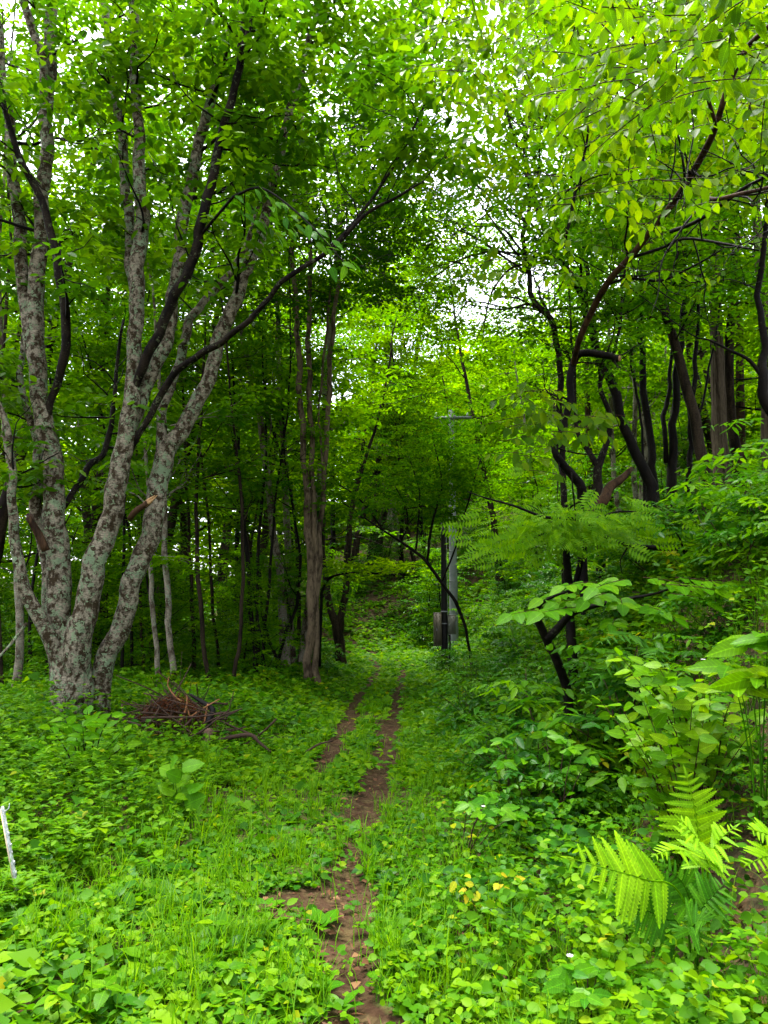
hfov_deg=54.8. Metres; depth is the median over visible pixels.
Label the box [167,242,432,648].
forest tree
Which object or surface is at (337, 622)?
forked tree
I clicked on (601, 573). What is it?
bank shrub
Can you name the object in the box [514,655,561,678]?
bank shrub
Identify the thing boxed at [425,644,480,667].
bank shrub
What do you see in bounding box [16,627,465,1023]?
path
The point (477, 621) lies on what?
bank shrub
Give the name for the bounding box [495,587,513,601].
bank shrub
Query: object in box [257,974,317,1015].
plantain
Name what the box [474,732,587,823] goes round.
whorled bush
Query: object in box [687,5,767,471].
broadleaf tree
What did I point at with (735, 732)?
bank shrub
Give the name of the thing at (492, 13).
sky
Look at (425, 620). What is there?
understorey sapling
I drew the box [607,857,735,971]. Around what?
fern
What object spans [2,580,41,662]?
understorey sapling
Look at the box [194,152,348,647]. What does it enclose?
thin tree
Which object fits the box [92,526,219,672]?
understorey sapling
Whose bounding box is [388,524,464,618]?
understorey sapling
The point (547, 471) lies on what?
understorey sapling
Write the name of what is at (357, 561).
understorey sapling
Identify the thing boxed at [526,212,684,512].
forest tree
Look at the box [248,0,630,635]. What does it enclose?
bank tree
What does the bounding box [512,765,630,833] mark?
bank shrub
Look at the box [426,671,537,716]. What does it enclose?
bank shrub
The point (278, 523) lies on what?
forest tree
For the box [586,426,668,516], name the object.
understorey sapling
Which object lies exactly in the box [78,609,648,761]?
path grass
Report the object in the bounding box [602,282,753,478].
forest tree
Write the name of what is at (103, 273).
thin tree
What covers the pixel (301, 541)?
understorey sapling
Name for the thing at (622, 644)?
bank shrub
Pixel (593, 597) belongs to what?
broad leaf shrub
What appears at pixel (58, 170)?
thin tree
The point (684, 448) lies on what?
understorey sapling
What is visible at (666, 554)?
bank shrub
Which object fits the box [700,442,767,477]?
bank shrub
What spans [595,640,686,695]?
bank shrub
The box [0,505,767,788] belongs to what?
weeds
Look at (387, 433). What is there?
forest tree
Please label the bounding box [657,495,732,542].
bank shrub
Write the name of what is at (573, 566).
bank shrub
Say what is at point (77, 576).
understorey sapling
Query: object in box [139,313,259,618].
forest tree
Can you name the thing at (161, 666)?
wood edge shrub
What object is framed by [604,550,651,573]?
bank shrub
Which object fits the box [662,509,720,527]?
bank shrub
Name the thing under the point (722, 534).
bank shrub
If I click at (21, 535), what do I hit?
forest tree
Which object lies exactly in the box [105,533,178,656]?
understorey sapling
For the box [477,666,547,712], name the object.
bank shrub
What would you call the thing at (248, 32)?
lichen tree
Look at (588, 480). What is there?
understorey sapling
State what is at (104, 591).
understorey sapling
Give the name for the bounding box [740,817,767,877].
fern
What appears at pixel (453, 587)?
utility pole
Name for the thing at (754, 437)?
understorey sapling
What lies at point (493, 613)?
bank shrub
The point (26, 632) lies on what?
understorey sapling
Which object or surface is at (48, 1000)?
seedling
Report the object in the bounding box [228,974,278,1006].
plantain
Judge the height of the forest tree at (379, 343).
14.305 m
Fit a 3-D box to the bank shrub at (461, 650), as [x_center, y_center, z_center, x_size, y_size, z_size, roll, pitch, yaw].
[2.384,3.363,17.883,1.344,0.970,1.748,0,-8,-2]
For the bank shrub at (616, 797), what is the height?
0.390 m
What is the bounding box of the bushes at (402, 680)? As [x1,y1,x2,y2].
[1,453,761,696]
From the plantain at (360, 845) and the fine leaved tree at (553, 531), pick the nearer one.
the plantain at (360, 845)
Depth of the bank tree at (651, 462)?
14.34 m
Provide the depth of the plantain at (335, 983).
3.15 m
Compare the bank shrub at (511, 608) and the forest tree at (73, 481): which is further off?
the forest tree at (73, 481)
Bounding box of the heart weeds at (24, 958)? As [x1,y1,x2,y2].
[0,663,340,1023]
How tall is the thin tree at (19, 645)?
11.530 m
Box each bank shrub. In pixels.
[420,671,506,730]
[424,649,469,679]
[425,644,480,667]
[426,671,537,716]
[428,641,465,659]
[428,642,501,696]
[432,711,546,781]
[437,678,558,736]
[444,656,485,676]
[448,597,495,633]
[450,713,632,823]
[454,632,496,662]
[455,743,550,801]
[456,682,473,695]
[458,627,476,641]
[461,662,483,676]
[462,637,486,648]
[463,595,514,639]
[463,768,601,855]
[464,683,508,705]
[470,643,664,816]
[470,767,555,839]
[472,625,509,651]
[473,621,576,683]
[473,653,520,681]
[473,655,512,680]
[475,560,526,594]
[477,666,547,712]
[481,581,505,603]
[481,603,511,616]
[486,604,561,659]
[493,600,519,615]
[494,637,514,655]
[495,554,555,589]
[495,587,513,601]
[497,637,707,773]
[499,575,534,599]
[499,584,531,608]
[502,667,556,714]
[506,580,559,610]
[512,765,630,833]
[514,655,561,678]
[516,561,575,594]
[517,603,596,665]
[518,587,548,619]
[519,650,605,715]
[524,547,572,587]
[530,711,670,795]
[530,773,649,827]
[542,651,605,691]
[543,543,595,570]
[543,588,580,627]
[544,576,590,595]
[557,568,620,582]
[560,619,601,648]
[568,733,629,760]
[570,590,661,647]
[578,497,688,579]
[578,623,670,676]
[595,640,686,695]
[596,566,641,591]
[598,633,745,746]
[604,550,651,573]
[612,476,727,538]
[614,523,681,568]
[619,663,767,788]
[635,830,707,877]
[636,527,704,562]
[644,539,732,580]
[649,470,767,565]
[649,584,767,659]
[657,447,767,580]
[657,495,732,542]
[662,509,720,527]
[675,418,767,531]
[696,474,767,565]
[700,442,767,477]
[707,760,767,820]
[713,462,767,502]
[717,654,767,677]
[720,490,767,555]
[741,467,767,510]
[742,801,767,827]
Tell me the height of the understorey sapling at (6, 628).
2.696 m
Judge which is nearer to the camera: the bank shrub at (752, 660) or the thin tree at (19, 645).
the bank shrub at (752, 660)
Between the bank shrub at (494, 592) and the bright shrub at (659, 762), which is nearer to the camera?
the bright shrub at (659, 762)
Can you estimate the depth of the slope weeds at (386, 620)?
30.05 m
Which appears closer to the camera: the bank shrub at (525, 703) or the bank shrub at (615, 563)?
the bank shrub at (525, 703)
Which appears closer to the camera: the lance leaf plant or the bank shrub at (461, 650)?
the lance leaf plant
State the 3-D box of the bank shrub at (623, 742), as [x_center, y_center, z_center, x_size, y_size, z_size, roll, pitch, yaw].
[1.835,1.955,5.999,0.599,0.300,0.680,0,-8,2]
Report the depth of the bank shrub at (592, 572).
11.80 m
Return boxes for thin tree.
[0,0,119,690]
[0,12,110,695]
[0,89,123,671]
[3,180,193,675]
[30,91,280,680]
[47,123,260,686]
[51,190,220,690]
[60,175,244,682]
[78,64,320,669]
[105,229,262,670]
[107,110,322,681]
[111,11,310,684]
[151,264,358,657]
[158,151,373,675]
[178,212,341,672]
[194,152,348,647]
[215,216,368,668]
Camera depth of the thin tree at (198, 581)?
14.59 m
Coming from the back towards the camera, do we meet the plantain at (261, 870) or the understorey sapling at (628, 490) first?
the understorey sapling at (628, 490)
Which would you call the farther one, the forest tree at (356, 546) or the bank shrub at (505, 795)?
the forest tree at (356, 546)
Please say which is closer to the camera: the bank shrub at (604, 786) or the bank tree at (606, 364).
the bank shrub at (604, 786)
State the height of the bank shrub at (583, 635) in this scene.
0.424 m
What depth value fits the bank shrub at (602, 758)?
5.53 m
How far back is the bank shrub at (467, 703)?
9.27 m
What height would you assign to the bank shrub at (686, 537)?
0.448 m
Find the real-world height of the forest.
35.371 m
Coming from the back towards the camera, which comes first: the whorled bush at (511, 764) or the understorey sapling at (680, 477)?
the understorey sapling at (680, 477)
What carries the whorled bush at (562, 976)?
on the ground at (758, 883)
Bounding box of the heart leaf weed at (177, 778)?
[158,755,205,821]
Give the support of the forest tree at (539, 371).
on the ground at (758, 883)
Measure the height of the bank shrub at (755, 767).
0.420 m
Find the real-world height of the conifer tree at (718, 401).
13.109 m
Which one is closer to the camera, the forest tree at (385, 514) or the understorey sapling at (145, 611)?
the understorey sapling at (145, 611)
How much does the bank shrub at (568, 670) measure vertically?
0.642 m
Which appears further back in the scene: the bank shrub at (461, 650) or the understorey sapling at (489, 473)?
the understorey sapling at (489, 473)
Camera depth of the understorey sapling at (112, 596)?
23.22 m
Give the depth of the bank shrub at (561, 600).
10.95 m
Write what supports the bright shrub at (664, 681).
on the ground at (758, 883)
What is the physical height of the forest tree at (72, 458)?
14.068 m
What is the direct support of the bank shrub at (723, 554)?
on the ground at (758, 883)
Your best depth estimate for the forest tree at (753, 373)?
30.08 m
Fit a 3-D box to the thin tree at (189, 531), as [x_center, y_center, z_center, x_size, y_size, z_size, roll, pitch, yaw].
[-4.417,-2.928,17.366,4.007,13.908,4.588,-7,-10,41]
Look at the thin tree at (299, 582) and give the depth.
17.00 m
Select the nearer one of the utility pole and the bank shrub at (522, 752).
the bank shrub at (522, 752)
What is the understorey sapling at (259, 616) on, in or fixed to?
on the ground at (758, 883)
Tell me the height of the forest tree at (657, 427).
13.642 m
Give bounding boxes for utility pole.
[434,409,471,650]
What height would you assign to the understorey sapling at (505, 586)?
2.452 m
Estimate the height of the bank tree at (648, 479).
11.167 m
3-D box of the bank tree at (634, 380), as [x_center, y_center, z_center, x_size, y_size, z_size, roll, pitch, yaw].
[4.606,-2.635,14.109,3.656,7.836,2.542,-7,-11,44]
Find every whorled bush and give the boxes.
[454,791,529,867]
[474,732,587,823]
[530,730,600,853]
[542,956,616,1023]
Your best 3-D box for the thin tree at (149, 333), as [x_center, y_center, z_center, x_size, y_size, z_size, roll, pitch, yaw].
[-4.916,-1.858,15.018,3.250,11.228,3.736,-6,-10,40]
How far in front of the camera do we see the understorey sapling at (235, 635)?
16.19 m
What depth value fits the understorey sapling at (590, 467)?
21.13 m
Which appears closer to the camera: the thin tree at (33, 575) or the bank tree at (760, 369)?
the bank tree at (760, 369)
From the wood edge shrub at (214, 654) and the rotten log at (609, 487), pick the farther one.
the wood edge shrub at (214, 654)
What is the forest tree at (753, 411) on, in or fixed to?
on the ground at (758, 883)
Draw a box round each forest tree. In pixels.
[0,0,234,564]
[0,125,228,657]
[0,137,139,512]
[0,258,127,607]
[0,443,36,567]
[5,139,182,641]
[7,288,75,527]
[27,184,245,646]
[47,20,447,665]
[53,321,178,609]
[65,367,155,537]
[73,241,291,643]
[91,43,334,661]
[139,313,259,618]
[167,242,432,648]
[182,280,339,645]
[189,260,319,619]
[193,253,338,597]
[224,304,361,602]
[250,391,339,604]
[294,279,395,568]
[315,265,446,580]
[318,203,474,553]
[326,357,460,586]
[331,283,447,587]
[334,183,499,565]
[347,261,472,561]
[388,204,535,599]
[404,331,491,558]
[456,220,631,508]
[498,0,767,515]
[498,142,706,538]
[506,304,624,498]
[524,323,656,494]
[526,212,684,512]
[555,21,761,487]
[569,258,757,490]
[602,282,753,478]
[620,0,767,493]
[624,73,767,417]
[708,117,767,379]
[724,240,761,470]
[734,326,757,394]
[746,383,757,416]
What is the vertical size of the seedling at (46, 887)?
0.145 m
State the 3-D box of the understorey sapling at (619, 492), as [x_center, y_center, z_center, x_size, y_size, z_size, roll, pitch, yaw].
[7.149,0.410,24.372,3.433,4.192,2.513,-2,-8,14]
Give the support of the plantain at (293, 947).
on the path
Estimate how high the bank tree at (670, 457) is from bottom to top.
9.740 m
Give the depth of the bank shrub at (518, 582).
19.20 m
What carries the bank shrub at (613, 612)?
on the ground at (758, 883)
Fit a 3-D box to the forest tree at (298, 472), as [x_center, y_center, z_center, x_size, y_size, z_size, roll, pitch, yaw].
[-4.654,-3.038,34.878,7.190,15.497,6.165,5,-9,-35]
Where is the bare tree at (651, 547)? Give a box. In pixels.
[467,472,708,573]
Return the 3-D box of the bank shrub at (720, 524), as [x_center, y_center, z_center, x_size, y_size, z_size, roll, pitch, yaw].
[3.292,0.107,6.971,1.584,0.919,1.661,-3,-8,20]
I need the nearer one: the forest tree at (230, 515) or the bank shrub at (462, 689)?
the bank shrub at (462, 689)
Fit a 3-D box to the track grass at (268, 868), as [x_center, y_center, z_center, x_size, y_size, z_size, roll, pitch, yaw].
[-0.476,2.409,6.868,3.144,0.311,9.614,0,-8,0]
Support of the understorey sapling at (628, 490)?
on the ground at (758, 883)
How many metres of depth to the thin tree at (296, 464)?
15.66 m
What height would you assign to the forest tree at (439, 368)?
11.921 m
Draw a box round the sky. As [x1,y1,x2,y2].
[0,0,767,577]
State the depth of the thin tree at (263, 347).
14.73 m
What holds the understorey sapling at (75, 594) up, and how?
on the ground at (758, 883)
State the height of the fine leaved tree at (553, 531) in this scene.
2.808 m
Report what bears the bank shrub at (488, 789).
on the ground at (758, 883)
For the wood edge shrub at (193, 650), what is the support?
on the ground at (758, 883)
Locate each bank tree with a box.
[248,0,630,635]
[358,67,767,416]
[432,0,685,544]
[458,154,695,584]
[545,168,721,538]
[550,95,725,517]
[577,125,760,519]
[620,102,767,516]
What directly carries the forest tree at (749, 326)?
on the ground at (758, 883)
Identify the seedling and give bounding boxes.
[31,885,55,910]
[33,983,73,1020]
[86,975,125,1012]
[90,821,112,855]
[142,849,165,876]
[195,919,230,934]
[215,961,246,984]
[386,948,408,961]
[449,872,524,940]
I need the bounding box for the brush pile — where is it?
[96,656,301,747]
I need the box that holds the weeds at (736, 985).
[0,501,767,1023]
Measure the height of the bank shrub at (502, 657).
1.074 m
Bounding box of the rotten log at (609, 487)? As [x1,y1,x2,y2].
[586,466,632,511]
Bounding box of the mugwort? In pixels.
[0,651,295,917]
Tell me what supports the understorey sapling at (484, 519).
on the ground at (758, 883)
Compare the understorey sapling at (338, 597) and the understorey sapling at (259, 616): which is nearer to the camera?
the understorey sapling at (259, 616)
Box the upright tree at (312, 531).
[240,15,482,690]
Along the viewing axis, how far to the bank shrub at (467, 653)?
13.42 m
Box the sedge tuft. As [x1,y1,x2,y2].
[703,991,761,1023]
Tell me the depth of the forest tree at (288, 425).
36.43 m
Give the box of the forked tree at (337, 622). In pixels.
[274,291,470,665]
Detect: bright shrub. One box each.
[592,688,765,870]
[606,647,748,798]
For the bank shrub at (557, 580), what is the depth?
12.91 m
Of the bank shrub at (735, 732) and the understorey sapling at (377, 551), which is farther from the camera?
the understorey sapling at (377, 551)
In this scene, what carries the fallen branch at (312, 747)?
on the path
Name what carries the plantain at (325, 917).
on the path
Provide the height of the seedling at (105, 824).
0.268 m
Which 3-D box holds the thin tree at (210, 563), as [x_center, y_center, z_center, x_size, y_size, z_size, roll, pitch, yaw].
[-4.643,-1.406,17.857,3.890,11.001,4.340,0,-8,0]
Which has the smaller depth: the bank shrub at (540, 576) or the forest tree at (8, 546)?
the bank shrub at (540, 576)
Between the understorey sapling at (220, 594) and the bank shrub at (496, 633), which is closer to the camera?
the bank shrub at (496, 633)
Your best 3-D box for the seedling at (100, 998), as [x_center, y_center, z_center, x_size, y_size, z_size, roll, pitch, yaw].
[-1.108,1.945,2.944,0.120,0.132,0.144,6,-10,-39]
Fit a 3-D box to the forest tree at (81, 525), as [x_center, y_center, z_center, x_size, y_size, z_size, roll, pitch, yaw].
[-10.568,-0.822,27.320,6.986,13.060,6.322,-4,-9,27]
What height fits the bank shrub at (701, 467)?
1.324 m
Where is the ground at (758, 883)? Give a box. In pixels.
[0,359,767,1023]
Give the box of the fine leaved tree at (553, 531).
[434,467,703,706]
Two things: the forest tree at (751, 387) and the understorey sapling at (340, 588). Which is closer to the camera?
the understorey sapling at (340, 588)
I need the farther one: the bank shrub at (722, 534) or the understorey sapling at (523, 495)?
the understorey sapling at (523, 495)
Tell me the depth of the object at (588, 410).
22.57 m
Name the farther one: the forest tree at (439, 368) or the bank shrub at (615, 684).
the forest tree at (439, 368)
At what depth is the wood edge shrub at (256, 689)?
11.31 m
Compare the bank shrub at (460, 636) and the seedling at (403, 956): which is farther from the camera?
the bank shrub at (460, 636)
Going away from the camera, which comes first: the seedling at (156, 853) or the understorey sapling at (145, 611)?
the seedling at (156, 853)
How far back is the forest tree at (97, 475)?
20.08 m
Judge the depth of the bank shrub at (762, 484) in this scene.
6.89 m
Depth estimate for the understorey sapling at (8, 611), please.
15.59 m
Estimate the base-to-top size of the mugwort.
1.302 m
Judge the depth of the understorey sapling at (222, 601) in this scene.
28.83 m
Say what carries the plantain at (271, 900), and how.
on the path
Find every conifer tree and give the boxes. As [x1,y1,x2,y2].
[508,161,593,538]
[620,7,764,509]
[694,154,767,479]
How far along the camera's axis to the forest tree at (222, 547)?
31.34 m
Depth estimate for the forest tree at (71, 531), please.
33.94 m
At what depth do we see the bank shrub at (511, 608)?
17.94 m
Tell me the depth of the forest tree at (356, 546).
36.74 m
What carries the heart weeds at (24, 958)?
on the ground at (758, 883)
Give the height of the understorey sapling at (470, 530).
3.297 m
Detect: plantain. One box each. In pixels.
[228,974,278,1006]
[246,897,285,908]
[253,865,292,881]
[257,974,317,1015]
[263,938,324,972]
[298,907,342,929]
[308,970,344,992]
[315,989,363,1010]
[334,820,362,832]
[355,842,382,855]
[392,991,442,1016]
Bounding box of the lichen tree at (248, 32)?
[0,0,519,743]
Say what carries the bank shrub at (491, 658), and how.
on the ground at (758, 883)
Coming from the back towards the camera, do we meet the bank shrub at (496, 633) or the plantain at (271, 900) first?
the bank shrub at (496, 633)
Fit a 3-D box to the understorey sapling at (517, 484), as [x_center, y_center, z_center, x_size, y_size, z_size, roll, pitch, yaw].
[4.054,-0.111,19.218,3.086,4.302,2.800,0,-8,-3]
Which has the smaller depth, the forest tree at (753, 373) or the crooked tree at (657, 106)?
the crooked tree at (657, 106)
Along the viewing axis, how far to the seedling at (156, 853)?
4.38 m
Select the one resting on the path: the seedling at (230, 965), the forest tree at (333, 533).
the seedling at (230, 965)
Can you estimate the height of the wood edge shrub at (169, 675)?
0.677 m
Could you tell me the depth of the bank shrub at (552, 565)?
15.64 m
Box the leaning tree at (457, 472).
[236,377,545,675]
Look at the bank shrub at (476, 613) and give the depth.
18.89 m
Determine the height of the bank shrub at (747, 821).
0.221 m
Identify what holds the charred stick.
on the brush pile
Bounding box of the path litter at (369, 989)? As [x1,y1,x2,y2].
[268,700,402,1023]
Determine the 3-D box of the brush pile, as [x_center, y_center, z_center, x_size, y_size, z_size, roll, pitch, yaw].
[-2.378,2.317,8.875,2.494,1.284,2.252,-6,-10,39]
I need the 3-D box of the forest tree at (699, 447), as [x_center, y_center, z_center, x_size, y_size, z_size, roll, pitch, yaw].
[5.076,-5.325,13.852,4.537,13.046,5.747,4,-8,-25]
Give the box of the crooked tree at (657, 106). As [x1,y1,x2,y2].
[393,0,767,635]
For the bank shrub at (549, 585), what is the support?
on the ground at (758, 883)
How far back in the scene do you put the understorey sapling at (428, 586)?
26.15 m
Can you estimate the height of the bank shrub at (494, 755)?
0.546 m
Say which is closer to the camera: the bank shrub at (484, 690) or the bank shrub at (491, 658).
the bank shrub at (484, 690)
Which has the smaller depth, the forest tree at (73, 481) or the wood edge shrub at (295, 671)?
the wood edge shrub at (295, 671)
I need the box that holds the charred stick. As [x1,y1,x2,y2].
[189,694,215,727]
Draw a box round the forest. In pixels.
[0,313,760,626]
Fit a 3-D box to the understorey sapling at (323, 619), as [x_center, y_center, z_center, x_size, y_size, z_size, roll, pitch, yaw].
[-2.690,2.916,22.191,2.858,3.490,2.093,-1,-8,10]
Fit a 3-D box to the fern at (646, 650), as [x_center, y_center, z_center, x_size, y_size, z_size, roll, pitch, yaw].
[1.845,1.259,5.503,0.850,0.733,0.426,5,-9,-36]
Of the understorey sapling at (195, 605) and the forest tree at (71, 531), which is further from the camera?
the forest tree at (71, 531)
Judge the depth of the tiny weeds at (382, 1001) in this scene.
3.78 m
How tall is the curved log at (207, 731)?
0.422 m
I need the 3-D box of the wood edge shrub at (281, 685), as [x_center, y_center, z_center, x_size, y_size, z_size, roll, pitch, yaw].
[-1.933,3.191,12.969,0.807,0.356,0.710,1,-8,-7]
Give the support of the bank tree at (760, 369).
on the ground at (758, 883)
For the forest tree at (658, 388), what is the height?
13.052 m
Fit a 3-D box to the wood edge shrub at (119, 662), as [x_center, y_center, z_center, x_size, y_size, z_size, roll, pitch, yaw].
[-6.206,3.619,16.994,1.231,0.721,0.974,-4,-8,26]
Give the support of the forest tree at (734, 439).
on the ground at (758, 883)
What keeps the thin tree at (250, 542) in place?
on the ground at (758, 883)
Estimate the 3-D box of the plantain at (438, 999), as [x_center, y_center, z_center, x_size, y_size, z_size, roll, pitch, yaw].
[0.135,1.984,2.969,0.206,0.061,0.208,-2,-8,14]
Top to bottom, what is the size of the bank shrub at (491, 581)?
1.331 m
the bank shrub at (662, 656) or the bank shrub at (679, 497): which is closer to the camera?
the bank shrub at (662, 656)
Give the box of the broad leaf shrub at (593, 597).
[496,575,758,760]
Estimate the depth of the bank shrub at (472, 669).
14.78 m
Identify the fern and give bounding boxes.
[561,765,741,958]
[580,631,673,693]
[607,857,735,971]
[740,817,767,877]
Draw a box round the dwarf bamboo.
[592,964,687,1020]
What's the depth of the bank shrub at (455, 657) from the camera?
15.54 m
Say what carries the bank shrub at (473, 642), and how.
on the ground at (758, 883)
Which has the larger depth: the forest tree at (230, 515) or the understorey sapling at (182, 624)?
the forest tree at (230, 515)
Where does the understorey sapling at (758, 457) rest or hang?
on the ground at (758, 883)
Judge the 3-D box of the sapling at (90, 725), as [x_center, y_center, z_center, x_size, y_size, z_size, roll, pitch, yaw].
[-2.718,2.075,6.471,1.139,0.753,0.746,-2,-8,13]
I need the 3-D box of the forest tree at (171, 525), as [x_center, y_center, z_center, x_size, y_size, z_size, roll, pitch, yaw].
[-4.671,-3.666,18.996,5.587,16.066,7.077,7,-11,-44]
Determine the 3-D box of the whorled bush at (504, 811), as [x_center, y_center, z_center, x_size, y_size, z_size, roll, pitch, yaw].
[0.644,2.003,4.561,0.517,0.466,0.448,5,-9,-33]
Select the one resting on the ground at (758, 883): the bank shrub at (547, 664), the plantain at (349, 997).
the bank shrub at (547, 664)
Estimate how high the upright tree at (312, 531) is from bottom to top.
14.508 m
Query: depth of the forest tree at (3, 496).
15.97 m
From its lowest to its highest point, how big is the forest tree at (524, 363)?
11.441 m
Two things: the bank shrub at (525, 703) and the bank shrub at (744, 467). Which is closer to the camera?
the bank shrub at (525, 703)
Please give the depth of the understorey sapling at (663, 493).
17.02 m
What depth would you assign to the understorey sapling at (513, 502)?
29.12 m
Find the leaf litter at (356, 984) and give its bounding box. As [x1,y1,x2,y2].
[12,562,767,1023]
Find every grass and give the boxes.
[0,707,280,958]
[18,707,554,1023]
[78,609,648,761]
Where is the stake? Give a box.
[0,803,19,898]
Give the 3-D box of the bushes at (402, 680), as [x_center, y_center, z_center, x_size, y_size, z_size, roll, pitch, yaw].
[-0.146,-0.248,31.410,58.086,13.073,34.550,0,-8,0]
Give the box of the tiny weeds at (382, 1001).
[0,543,767,1023]
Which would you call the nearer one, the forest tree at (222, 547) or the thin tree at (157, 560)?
the thin tree at (157, 560)
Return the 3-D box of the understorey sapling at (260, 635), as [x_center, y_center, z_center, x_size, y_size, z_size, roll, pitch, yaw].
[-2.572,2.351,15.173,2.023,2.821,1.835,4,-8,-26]
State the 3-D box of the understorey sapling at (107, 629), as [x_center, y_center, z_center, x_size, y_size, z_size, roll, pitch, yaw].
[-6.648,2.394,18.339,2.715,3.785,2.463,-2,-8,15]
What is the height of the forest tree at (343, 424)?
16.582 m
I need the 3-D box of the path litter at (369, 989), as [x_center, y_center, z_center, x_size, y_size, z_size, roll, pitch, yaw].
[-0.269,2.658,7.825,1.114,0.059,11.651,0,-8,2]
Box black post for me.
[433,527,455,672]
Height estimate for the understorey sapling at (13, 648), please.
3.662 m
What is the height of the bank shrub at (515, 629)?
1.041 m
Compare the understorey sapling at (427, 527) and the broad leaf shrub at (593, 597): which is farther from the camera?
the understorey sapling at (427, 527)
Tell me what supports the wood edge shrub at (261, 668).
on the ground at (758, 883)
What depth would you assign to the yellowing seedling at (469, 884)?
3.61 m
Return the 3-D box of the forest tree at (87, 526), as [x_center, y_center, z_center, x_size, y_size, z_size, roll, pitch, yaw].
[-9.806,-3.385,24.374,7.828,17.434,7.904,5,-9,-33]
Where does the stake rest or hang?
on the ground at (758, 883)
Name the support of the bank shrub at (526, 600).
on the ground at (758, 883)
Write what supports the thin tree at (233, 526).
on the ground at (758, 883)
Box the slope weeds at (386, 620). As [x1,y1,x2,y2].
[179,517,534,669]
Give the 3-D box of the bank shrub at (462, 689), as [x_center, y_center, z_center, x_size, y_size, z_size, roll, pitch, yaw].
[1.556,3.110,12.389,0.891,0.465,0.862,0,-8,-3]
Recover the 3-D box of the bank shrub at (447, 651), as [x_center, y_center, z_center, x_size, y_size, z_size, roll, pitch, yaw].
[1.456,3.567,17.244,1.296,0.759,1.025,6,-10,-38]
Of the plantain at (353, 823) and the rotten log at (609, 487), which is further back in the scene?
the rotten log at (609, 487)
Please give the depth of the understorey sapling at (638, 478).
26.34 m
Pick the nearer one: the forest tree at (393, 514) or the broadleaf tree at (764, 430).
the broadleaf tree at (764, 430)
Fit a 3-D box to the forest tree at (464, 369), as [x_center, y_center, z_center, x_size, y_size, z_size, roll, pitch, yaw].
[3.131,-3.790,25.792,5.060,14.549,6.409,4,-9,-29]
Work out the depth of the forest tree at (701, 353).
21.36 m
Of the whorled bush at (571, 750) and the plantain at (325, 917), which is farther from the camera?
the whorled bush at (571, 750)
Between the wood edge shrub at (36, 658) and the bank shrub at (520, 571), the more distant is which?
the bank shrub at (520, 571)
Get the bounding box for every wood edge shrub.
[22,643,93,688]
[115,655,129,672]
[130,663,169,681]
[135,667,210,691]
[144,630,230,676]
[189,685,264,709]
[196,639,268,671]
[221,665,278,691]
[262,664,303,679]
[263,683,295,702]
[293,641,346,669]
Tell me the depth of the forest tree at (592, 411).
30.91 m
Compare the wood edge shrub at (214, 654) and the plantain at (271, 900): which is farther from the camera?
the wood edge shrub at (214, 654)
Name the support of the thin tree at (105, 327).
on the ground at (758, 883)
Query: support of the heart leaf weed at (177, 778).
on the ground at (758, 883)
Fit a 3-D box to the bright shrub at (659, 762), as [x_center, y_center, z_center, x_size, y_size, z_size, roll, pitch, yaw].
[1.675,1.445,3.969,1.027,1.010,0.717,0,-8,0]
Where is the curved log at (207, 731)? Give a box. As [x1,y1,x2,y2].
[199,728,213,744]
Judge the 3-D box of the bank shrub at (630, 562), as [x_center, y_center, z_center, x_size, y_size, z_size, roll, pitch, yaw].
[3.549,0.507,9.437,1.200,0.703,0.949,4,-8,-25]
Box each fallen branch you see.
[211,733,271,752]
[273,740,332,756]
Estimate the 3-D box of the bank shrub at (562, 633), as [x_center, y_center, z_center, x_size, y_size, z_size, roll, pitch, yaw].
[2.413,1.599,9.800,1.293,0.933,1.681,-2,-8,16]
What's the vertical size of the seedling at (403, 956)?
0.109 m
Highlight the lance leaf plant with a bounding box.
[687,631,767,845]
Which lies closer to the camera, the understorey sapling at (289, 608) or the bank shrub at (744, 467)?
the bank shrub at (744, 467)
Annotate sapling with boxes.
[0,546,44,676]
[0,554,74,670]
[1,554,45,662]
[1,599,15,655]
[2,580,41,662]
[3,524,120,685]
[8,705,141,793]
[13,520,156,676]
[27,555,118,667]
[36,542,156,663]
[85,498,229,688]
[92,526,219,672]
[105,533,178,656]
[105,563,148,652]
[139,558,226,654]
[143,568,218,659]
[189,543,272,660]
[199,553,300,674]
[208,578,245,641]
[214,557,303,678]
[225,595,277,640]
[228,522,324,665]
[261,554,333,648]
[279,520,330,599]
[296,545,364,650]
[318,553,427,666]
[323,582,357,628]
[350,547,378,594]
[359,513,416,578]
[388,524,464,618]
[392,548,474,651]
[400,548,477,642]
[414,496,468,581]
[448,498,490,566]
[459,487,513,573]
[462,432,588,585]
[463,442,524,524]
[465,534,529,602]
[472,459,551,573]
[487,429,571,577]
[515,464,577,572]
[526,447,631,578]
[546,460,631,548]
[547,446,637,527]
[583,463,632,526]
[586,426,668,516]
[612,460,702,521]
[615,446,665,512]
[619,467,657,506]
[638,394,731,511]
[658,429,760,515]
[746,433,761,482]
[747,453,761,486]
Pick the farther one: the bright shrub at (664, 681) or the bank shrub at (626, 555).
the bank shrub at (626, 555)

